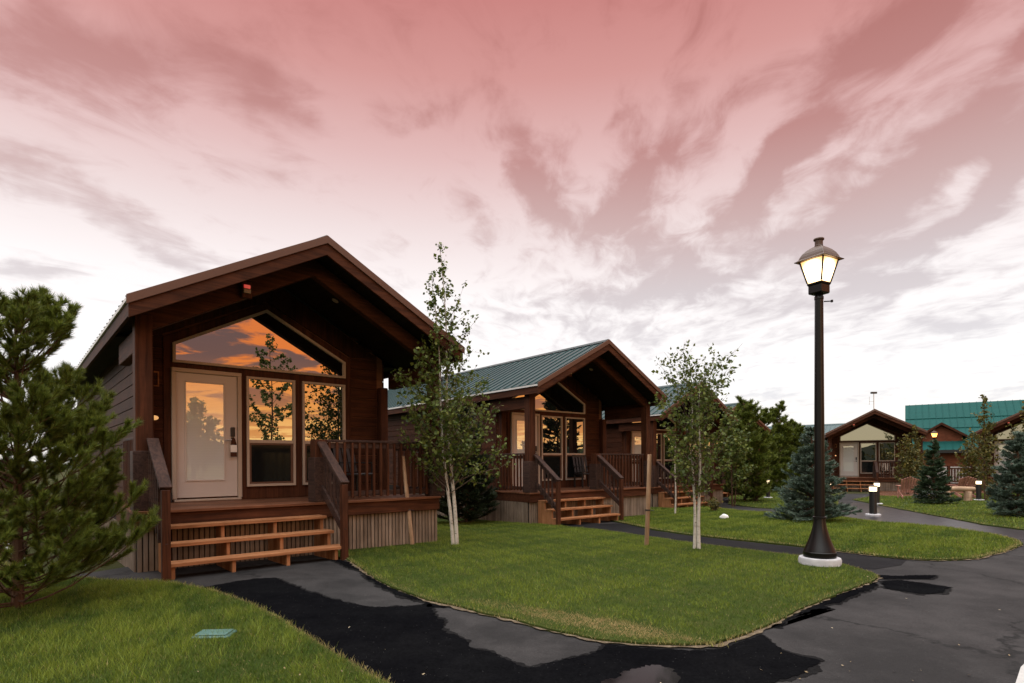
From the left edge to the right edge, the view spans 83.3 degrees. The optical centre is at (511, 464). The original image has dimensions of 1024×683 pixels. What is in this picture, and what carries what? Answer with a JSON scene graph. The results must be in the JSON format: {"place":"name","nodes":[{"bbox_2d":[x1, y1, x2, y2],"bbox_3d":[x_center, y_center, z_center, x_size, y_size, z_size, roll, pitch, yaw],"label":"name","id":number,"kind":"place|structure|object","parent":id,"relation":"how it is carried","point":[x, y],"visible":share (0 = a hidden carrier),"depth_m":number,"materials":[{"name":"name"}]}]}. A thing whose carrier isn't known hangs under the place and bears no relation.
{"place":"outdoors","nodes":[
{"label":"outdoors","id":0,"kind":"place"},
{"bbox_2d":[0,527,394,682],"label":"lawn","id":1,"kind":"structure","parent":0,"point":[315,645],"depth_m":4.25,"materials":[{"name":"green plant"}]},
{"bbox_2d":[0,284,161,608],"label":"pine tree","id":2,"kind":"object","parent":1,"relation":"on","point":[54,417],"visible":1,"depth_m":5.44,"materials":[{"name":"green plant"}]},
{"bbox_2d":[191,629,236,638],"bbox_3d":[-2.404,1.389,4.646,0.290,0.074,0.190,0,0,-3],"label":"valve box","id":3,"kind":"object","parent":1,"relation":"on","point":[221,632],"visible":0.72,"depth_m":4.61,"materials":[{"name":"green plastic"}]},
{"bbox_2d":[0,469,953,575],"bbox_3d":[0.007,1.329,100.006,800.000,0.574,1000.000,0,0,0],"label":"ground","id":4,"kind":"structure","parent":0,"point":[112,566],"depth_m":9.67,"materials":[{"name":"green plant"}]},
{"bbox_2d":[69,235,464,581],"bbox_3d":[-6.770,-0.845,13.208,5.060,5.176,12.968,0,0,-41],"label":"cabin","id":5,"kind":"object","parent":4,"relation":"on","point":[279,365],"visible":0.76,"depth_m":9.50,"materials":[{"name":"brown wood"}]},
{"bbox_2d":[171,367,241,501],"bbox_3d":[-4.981,-0.472,9.430,1.040,2.138,0.094,0,0,-41],"label":"door","id":6,"kind":"structure","parent":5,"relation":"in","point":[206,405],"depth_m":9.42,"materials":[{"name":"white glass"}]},
{"bbox_2d":[230,438,236,456],"bbox_3d":[-4.665,-0.283,9.644,0.100,0.310,0.005,0,0,-41],"label":"door hanger","id":7,"kind":"object","parent":6,"relation":"hanging from","point":[233,447],"depth_m":9.64,"materials":[{"name":"white paper"}]},
{"bbox_2d":[172,310,345,378],"bbox_3d":[-4.289,-2.168,10.069,2.905,1.075,0.044,0,0,-41],"label":"transom window","id":8,"kind":"structure","parent":5,"relation":"in","point":[261,341],"depth_m":10.01,"materials":[{"name":"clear glass"}]},
{"bbox_2d":[246,376,295,486],"bbox_3d":[-4.229,-0.565,10.121,0.835,1.890,0.044,0,0,-41],"label":"window","id":9,"kind":"structure","parent":5,"relation":"in","point":[270,402],"depth_m":10.12,"materials":[{"name":"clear glass"}]},
{"bbox_2d":[302,381,345,484],"bbox_3d":[-3.506,-0.571,10.754,0.829,1.890,0.044,0,0,-41],"label":"window","id":10,"kind":"structure","parent":5,"relation":"in","point":[323,404],"depth_m":10.73,"materials":[{"name":"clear glass"}]},
{"bbox_2d":[332,448,372,496],"bbox_3d":[-2.942,0.101,10.653,0.590,0.963,0.550,0,0,32],"label":"porch chair","id":11,"kind":"object","parent":5,"relation":"on","point":[348,462],"visible":0.26,"depth_m":10.71,"materials":[{"name":"black wood"}]},
{"bbox_2d":[388,339,667,525],"bbox_3d":[-1.234,-0.748,20.067,5.060,5.176,12.968,0,0,-39],"label":"cabin","id":12,"kind":"object","parent":4,"relation":"on","point":[549,422],"visible":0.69,"depth_m":16.21,"materials":[{"name":"wood"}]},
{"bbox_2d":[510,412,539,489],"bbox_3d":[0.394,-0.374,16.217,1.040,2.138,0.094,0,0,-39],"label":"door","id":13,"kind":"structure","parent":12,"relation":"in","point":[517,419],"depth_m":16.09,"materials":[{"name":"metal"}]},
{"bbox_2d":[512,383,584,413],"bbox_3d":[1.114,-2.070,16.826,2.905,1.075,0.044,0,0,-39],"label":"transom window","id":14,"kind":"structure","parent":12,"relation":"in","point":[557,398],"depth_m":17.05,"materials":[{"name":"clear glass"}]},
{"bbox_2d":[541,415,562,480],"bbox_3d":[1.175,-0.467,16.875,0.835,1.890,0.044,0,0,-39],"label":"window","id":15,"kind":"structure","parent":12,"relation":"in","point":[551,426],"depth_m":16.90,"materials":[{"name":"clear glass"}]},
{"bbox_2d":[565,417,584,479],"bbox_3d":[1.923,-0.474,17.473,0.829,1.890,0.044,0,0,-39],"label":"window","id":16,"kind":"structure","parent":12,"relation":"in","point":[574,427],"depth_m":17.44,"materials":[{"name":"clear glass"}]},
{"bbox_2d":[572,455,588,487],"bbox_3d":[2.149,0.201,17.087,0.550,0.963,0.590,0,0,-27],"label":"porch chair","id":17,"kind":"object","parent":12,"relation":"on","point":[582,468],"visible":0.8,"depth_m":17.23,"materials":[{"name":"black wood"}]},
{"bbox_2d":[602,381,737,507],"bbox_3d":[3.494,-0.621,26.860,5.060,5.176,12.968,0,0,-39],"label":"cabin","id":18,"kind":"object","parent":4,"relation":"on","point":[623,436],"visible":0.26,"depth_m":22.54,"materials":[{"name":"wood"}]},
{"bbox_2d":[631,431,640,481],"bbox_3d":[5.122,-0.247,23.009,1.040,2.138,0.094,0,0,-39],"label":"door","id":19,"kind":"structure","parent":18,"relation":"in","point":[635,435],"depth_m":22.86,"materials":[{"name":"metal"}]},
{"bbox_2d":[631,416,675,430],"bbox_3d":[5.842,-1.943,23.618,2.905,1.075,0.044,0,0,-39],"label":"transom window","id":20,"kind":"structure","parent":18,"relation":"in","point":[666,419],"depth_m":24.11,"materials":[{"name":"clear glass"}]},
{"bbox_2d":[657,433,661,478],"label":"window","id":21,"kind":"structure","parent":18,"relation":"in","point":[659,435],"depth_m":23.86,"materials":[{"name":"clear glass"}]},
{"bbox_2d":[663,433,675,478],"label":"window","id":22,"kind":"structure","parent":18,"relation":"in","point":[666,459],"depth_m":24.19,"materials":[{"name":"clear glass"}]},
{"bbox_2d":[686,402,770,496],"bbox_3d":[8.650,-0.629,35.029,5.060,5.176,12.968,0,0,-32],"label":"cabin","id":23,"kind":"object","parent":4,"relation":"on","point":[759,423],"depth_m":30.88,"materials":[{"name":"wood"}]},
{"bbox_2d":[701,406,757,505],"bbox_3d":[8.468,-0.284,22.020,1.954,3.917,2.062,0,0,-37],"label":"aspen tree","id":24,"kind":"object","parent":4,"relation":"on","point":[739,457],"visible":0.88,"depth_m":21.92,"materials":[{"name":"green plant"}]},
{"bbox_2d":[768,423,844,480],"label":"cabin","id":25,"kind":"object","parent":4,"relation":"on","point":[829,427],"visible":0.01,"depth_m":46.15,"materials":[{"name":"wood"}]},
{"bbox_2d":[825,409,927,491],"bbox_3d":[23.800,-0.681,38.907,5.060,5.176,12.968,0,0,26],"label":"cabin","id":26,"kind":"object","parent":4,"relation":"on","point":[861,446],"visible":0.41,"depth_m":34.99,"materials":[{"name":"wood"}]},
{"bbox_2d":[839,442,858,476],"bbox_3d":[20.993,-0.287,35.813,1.040,2.138,0.094,0,0,26],"label":"door","id":27,"kind":"structure","parent":26,"relation":"in","point":[849,452],"depth_m":35.82,"materials":[{"name":"metal"}]},
{"bbox_2d":[840,424,894,440],"bbox_3d":[21.846,-1.980,35.407,2.905,1.075,0.044,0,0,26],"label":"transom window","id":28,"kind":"structure","parent":26,"relation":"in","point":[867,432],"depth_m":35.41,"materials":[{"name":"beige glass"}]},
{"bbox_2d":[860,443,875,473],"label":"window","id":29,"kind":"structure","parent":26,"relation":"in","point":[867,450],"depth_m":35.41,"materials":[{"name":"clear glass"}]},
{"bbox_2d":[869,392,876,408],"bbox_3d":[21.234,-3.705,33.845,0.438,1.110,0.120,0,0,0],"label":"aerial","id":30,"kind":"object","parent":26,"relation":"on","point":[873,393],"visible":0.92,"depth_m":33.84,"materials":[{"name":"metal"}]},
{"bbox_2d":[879,442,894,473],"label":"window","id":31,"kind":"structure","parent":26,"relation":"in","point":[885,447],"depth_m":34.97,"materials":[{"name":"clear glass"}]},
{"bbox_2d":[882,463,892,474],"bbox_3d":[22.391,0.299,34.376,0.550,0.963,0.590,0,0,15],"label":"porch chair","id":32,"kind":"object","parent":26,"relation":"on","point":[883,470],"visible":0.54,"depth_m":34.44,"materials":[{"name":"brown wood"}]},
{"bbox_2d":[880,490,983,495],"bbox_3d":[26.748,1.547,34.627,21.918,0.111,9.004,0,0,-35],"label":"mulch bed","id":33,"kind":"object","parent":4,"relation":"on","point":[887,493],"depth_m":30.73,"materials":[{"name":"brown soil"}]},
{"bbox_2d":[887,434,924,493],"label":"aspen tree","id":34,"kind":"object","parent":33,"relation":"on","point":[908,460],"visible":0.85,"depth_m":29.90,"materials":[{"name":"green plant"}]},
{"bbox_2d":[896,424,932,483],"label":"aspen tree","id":35,"kind":"object","parent":33,"relation":"on","point":[914,428],"visible":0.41,"depth_m":32.44,"materials":[{"name":"green plant"}]},
{"bbox_2d":[925,467,977,486],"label":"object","id":36,"kind":"structure","parent":33,"relation":"on","point":[953,473],"depth_m":36.00,"materials":[{"name":"brown wood"}]},
{"bbox_2d":[944,466,975,490],"bbox_3d":[25.774,0.942,33.104,1.800,1.720,0.400,0,0,6],"label":"porch fence","id":37,"kind":"object","parent":33,"relation":"on","point":[948,475],"visible":0.29,"depth_m":33.01,"materials":[{"name":"brown wood"}]},
{"bbox_2d":[930,430,937,459],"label":"street lamp","id":38,"kind":"object","parent":4,"relation":"on","point":[934,433],"visible":0.42,"depth_m":46.92,"materials":[{"name":"glass"}]},
{"bbox_2d":[905,400,1023,466],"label":"barn","id":39,"kind":"structure","parent":4,"relation":"on","point":[951,424],"depth_m":60.69,"materials":[{"name":"green metal"}]},
{"bbox_2d":[976,410,1023,490],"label":"cabin","id":40,"kind":"object","parent":4,"relation":"on","point":[1000,427],"visible":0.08,"depth_m":34.30,"materials":[{"name":"wood"}]},
{"bbox_2d":[994,441,1016,474],"bbox_3d":[29.559,-0.325,34.460,1.040,2.138,0.094,0,0,40],"label":"door","id":41,"kind":"structure","parent":40,"relation":"in","point":[1000,446],"depth_m":34.63,"materials":[{"name":"metal"}]},
{"bbox_2d":[995,422,1023,439],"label":"transom window","id":42,"kind":"structure","parent":40,"relation":"in","point":[1008,432],"depth_m":34.39,"materials":[{"name":"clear glass"}]},
{"bbox_2d":[0,0,1023,463],"label":"sky","id":43,"kind":"structure","parent":0,"point":[649,178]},
{"bbox_2d":[73,494,1023,682],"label":"road","id":44,"kind":"structure","parent":0,"point":[884,635],"depth_m":4.96,"materials":[{"name":"grey asphalt"}]},
{"bbox_2d":[331,559,450,607],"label":"wet road","id":45,"kind":"structure","parent":44,"relation":"on","point":[349,565],"depth_m":6.42,"materials":[{"name":"grey asphalt"}]},
{"bbox_2d":[203,577,824,682],"bbox_3d":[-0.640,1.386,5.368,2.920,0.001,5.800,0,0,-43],"label":"wet road","id":46,"kind":"structure","parent":44,"relation":"on","point":[404,644],"depth_m":4.20,"materials":[{"name":"black asphalt"}]},
{"bbox_2d":[601,664,680,682],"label":"puddle","id":47,"kind":"object","parent":46,"relation":"on","point":[651,673],"visible":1,"depth_m":3.74,"materials":[{"name":"liquid"}]},
{"bbox_2d":[345,559,880,647],"bbox_3d":[0.630,1.378,6.088,7.042,0.010,3.206,0,0,13],"label":"dirt edge","id":48,"kind":"object","parent":44,"relation":"on","point":[726,642],"visible":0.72,"depth_m":4.72,"materials":[{"name":"brown soil"}]},
{"bbox_2d":[773,582,878,628],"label":"wet road","id":49,"kind":"structure","parent":44,"relation":"on","point":[839,598],"depth_m":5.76,"materials":[{"name":"black asphalt"}]},
{"bbox_2d":[879,575,937,579],"bbox_3d":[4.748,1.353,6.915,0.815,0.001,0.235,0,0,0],"label":"wet road","id":50,"kind":"structure","parent":44,"relation":"on","point":[908,577],"depth_m":6.90,"materials":[{"name":"black asphalt"}]},
{"bbox_2d":[878,580,952,594],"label":"wet road","id":51,"kind":"structure","parent":44,"relation":"on","point":[915,587],"depth_m":6.36,"materials":[{"name":"black asphalt"}]},
{"bbox_2d":[1016,664,1023,682],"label":"road marking","id":52,"kind":"object","parent":44,"relation":"on","point":[1020,678],"visible":1,"depth_m":3.73,"materials":[{"name":"white paint"}]},
{"bbox_2d":[338,516,878,645],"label":"lawn","id":53,"kind":"structure","parent":0,"point":[601,636],"depth_m":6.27,"materials":[{"name":"green plant"}]},
{"bbox_2d":[402,456,413,544],"bbox_3d":[-1.829,0.708,10.106,0.301,1.702,0.083,0,0,30],"label":"tree stake","id":54,"kind":"object","parent":53,"relation":"on","point":[409,519],"visible":0.68,"depth_m":10.08,"materials":[{"name":"brown wood"}]},
{"bbox_2d":[390,242,515,544],"bbox_3d":[-0.989,-1.194,10.143,2.130,5.361,2.042,0,0,0],"label":"birch tree","id":55,"kind":"object","parent":53,"relation":"on","point":[449,426],"visible":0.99,"depth_m":9.92,"materials":[{"name":"green plant"}]},
{"bbox_2d":[437,407,500,522],"bbox_3d":[-1.276,0.080,14.640,2.031,3.072,2.171,0,0,23],"label":"evergreen tree","id":56,"kind":"object","parent":53,"relation":"on","point":[473,505],"visible":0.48,"depth_m":14.27,"materials":[{"name":"green plant"}]},
{"bbox_2d":[518,605,728,647],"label":"dry grass","id":57,"kind":"structure","parent":53,"relation":"on","point":[608,619],"depth_m":4.88,"materials":[{"name":"green plant"}]},
{"bbox_2d":[644,454,653,545],"bbox_3d":[2.318,0.680,9.740,0.172,1.698,0.083,0,0,0],"label":"tree stake","id":58,"kind":"object","parent":53,"relation":"on","point":[648,498],"visible":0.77,"depth_m":9.71,"materials":[{"name":"brown wood"}]},
{"bbox_2d":[649,340,748,548],"bbox_3d":[2.965,-0.304,9.413,1.442,3.509,1.823,0,0,0],"label":"birch tree","id":59,"kind":"object","parent":53,"relation":"on","point":[691,437],"visible":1,"depth_m":9.21,"materials":[{"name":"green plant"}]},
{"bbox_2d":[794,237,843,566],"bbox_3d":[4.114,-0.789,7.704,0.518,4.460,0.518,0,0,-17],"label":"street lamp","id":60,"kind":"object","parent":53,"relation":"on","point":[818,262],"visible":0.99,"depth_m":7.65,"materials":[{"name":"metal"}]},
{"bbox_2d":[561,523,905,568],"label":"path","id":61,"kind":"structure","parent":0,"point":[864,562],"depth_m":9.85,"materials":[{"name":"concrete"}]},
{"bbox_2d":[728,488,838,508],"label":"lawn","id":62,"kind":"structure","parent":0,"point":[759,504],"depth_m":23.77,"materials":[{"name":"green plant"}]},
{"bbox_2d":[713,395,778,500],"bbox_3d":[10.028,-0.676,25.129,2.814,4.774,2.778,0,0,36],"label":"pine tree","id":63,"kind":"object","parent":62,"relation":"on","point":[762,458],"visible":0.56,"depth_m":24.45,"materials":[{"name":"green plant"}]},
{"bbox_2d":[740,468,772,500],"bbox_3d":[10.377,0.849,24.446,1.228,1.592,1.423,0,0,43],"label":"shrub","id":64,"kind":"object","parent":62,"relation":"on","point":[756,498],"visible":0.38,"depth_m":24.42,"materials":[{"name":"green plant"}]},
{"bbox_2d":[763,479,772,497],"bbox_3d":[12.021,1.184,27.005,0.400,0.945,0.400,0,0,0],"label":"bollard light","id":65,"kind":"object","parent":62,"relation":"on","point":[767,494],"visible":0.43,"depth_m":26.91,"materials":[{"name":"black metal"}]},
{"bbox_2d":[747,407,789,488],"bbox_3d":[14.427,-0.808,32.985,3.055,5.035,2.640,0,0,6],"label":"pine tree","id":66,"kind":"object","parent":62,"relation":"on","point":[766,418],"visible":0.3,"depth_m":32.54,"materials":[{"name":"green plant"}]},
{"bbox_2d":[769,400,803,488],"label":"pine tree","id":67,"kind":"object","parent":62,"relation":"on","point":[784,430],"visible":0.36,"depth_m":34.57,"materials":[{"name":"green plant"}]},
{"bbox_2d":[776,419,813,482],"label":"pine tree","id":68,"kind":"object","parent":62,"relation":"on","point":[798,431],"visible":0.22,"depth_m":35.56,"materials":[{"name":"green plant"}]},
{"bbox_2d":[611,506,1022,560],"bbox_3d":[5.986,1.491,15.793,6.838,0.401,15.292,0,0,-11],"label":"lawn","id":69,"kind":"structure","parent":0,"point":[892,556],"depth_m":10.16,"materials":[{"name":"green plant"}]},
{"bbox_2d":[662,434,682,512],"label":"birch tree","id":70,"kind":"object","parent":69,"relation":"on","point":[672,474],"visible":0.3,"depth_m":17.49,"materials":[{"name":"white plant"}]},
{"bbox_2d":[706,497,723,510],"bbox_3d":[6.573,1.327,18.895,0.625,0.538,0.530,0,0,0],"label":"shrub","id":71,"kind":"object","parent":69,"relation":"on","point":[713,504],"visible":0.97,"depth_m":18.79,"materials":[{"name":"green plant"}]},
{"bbox_2d":[763,426,862,521],"bbox_3d":[7.636,0.284,14.703,2.144,2.583,2.196,0,0,-27],"label":"blue spruce","id":72,"kind":"object","parent":69,"relation":"on","point":[803,467],"visible":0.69,"depth_m":14.55,"materials":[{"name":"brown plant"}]},
{"bbox_2d":[837,545,1022,560],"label":"dirt edge","id":73,"kind":"object","parent":69,"relation":"on","point":[945,560],"visible":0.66,"depth_m":8.52,"materials":[{"name":"brown soil"}]},
{"bbox_2d":[842,502,1023,539],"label":"path","id":74,"kind":"structure","parent":0,"point":[889,514],"depth_m":15.24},
{"bbox_2d":[865,485,880,516],"bbox_3d":[10.408,1.074,16.585,0.400,0.945,0.400,0,0,0],"label":"bollard light","id":75,"kind":"object","parent":74,"relation":"on","point":[872,500],"visible":0.93,"depth_m":16.50,"materials":[{"name":"metal"}]},
{"bbox_2d":[853,493,1023,529],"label":"lawn","id":76,"kind":"structure","parent":0,"point":[970,519],"depth_m":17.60,"materials":[{"name":"green plant"}]},
{"bbox_2d":[874,482,882,504],"bbox_3d":[14.273,1.162,22.505,0.400,0.945,0.400,0,0,0],"label":"bollard light","id":77,"kind":"object","parent":76,"relation":"on","point":[878,491],"visible":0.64,"depth_m":22.42,"materials":[{"name":"black metal"}]},
{"bbox_2d":[895,477,919,497],"bbox_3d":[17.871,1.053,25.960,0.790,1.004,0.937,0,0,22],"label":"garden chair","id":78,"kind":"object","parent":76,"relation":"on","point":[903,489],"visible":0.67,"depth_m":25.78,"materials":[{"name":"brown wood"}]},
{"bbox_2d":[911,439,963,503],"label":"spruce tree","id":79,"kind":"object","parent":76,"relation":"on","point":[935,480],"visible":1,"depth_m":22.46,"materials":[{"name":"green plant"}]},
{"bbox_2d":[946,486,975,500],"bbox_3d":[18.698,1.254,24.215,1.374,0.664,0.292,0,0,9],"label":"log bench","id":80,"kind":"object","parent":76,"relation":"on","point":[967,493],"visible":0.5,"depth_m":24.09,"materials":[{"name":"beige wood"}]},
{"bbox_2d":[949,476,976,497],"bbox_3d":[20.708,1.040,26.457,0.790,1.004,0.937,0,0,8],"label":"garden chair","id":81,"kind":"object","parent":76,"relation":"on","point":[962,482],"visible":0.57,"depth_m":26.14,"materials":[{"name":"brown wood"}]},
{"bbox_2d":[954,428,992,493],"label":"aspen tree","id":82,"kind":"object","parent":76,"relation":"on","point":[973,472],"visible":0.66,"depth_m":27.46,"materials":[{"name":"green plant"}]},
{"bbox_2d":[974,480,983,500],"bbox_3d":[19.879,1.139,24.505,0.400,0.945,0.400,0,0,0],"label":"bollard light","id":83,"kind":"object","parent":76,"relation":"on","point":[978,489],"visible":0.91,"depth_m":24.43,"materials":[{"name":"black metal"}]},
{"bbox_2d":[967,394,1004,499],"bbox_3d":[20.262,-0.681,24.562,1.343,4.604,1.250,0,0,0],"label":"aspen tree","id":84,"kind":"object","parent":76,"relation":"on","point":[990,450],"visible":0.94,"depth_m":24.47,"materials":[{"name":"green plant"}]},
{"bbox_2d":[985,431,1023,516],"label":"spruce tree","id":85,"kind":"object","parent":76,"relation":"on","point":[1009,502],"visible":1,"depth_m":15.83,"materials":[{"name":"green plant"}]},
{"bbox_2d":[1006,401,1023,464],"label":"aspen tree","id":86,"kind":"object","parent":76,"relation":"on","point":[1015,425],"visible":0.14,"depth_m":24.12,"materials":[{"name":"green plant"}]}
]}

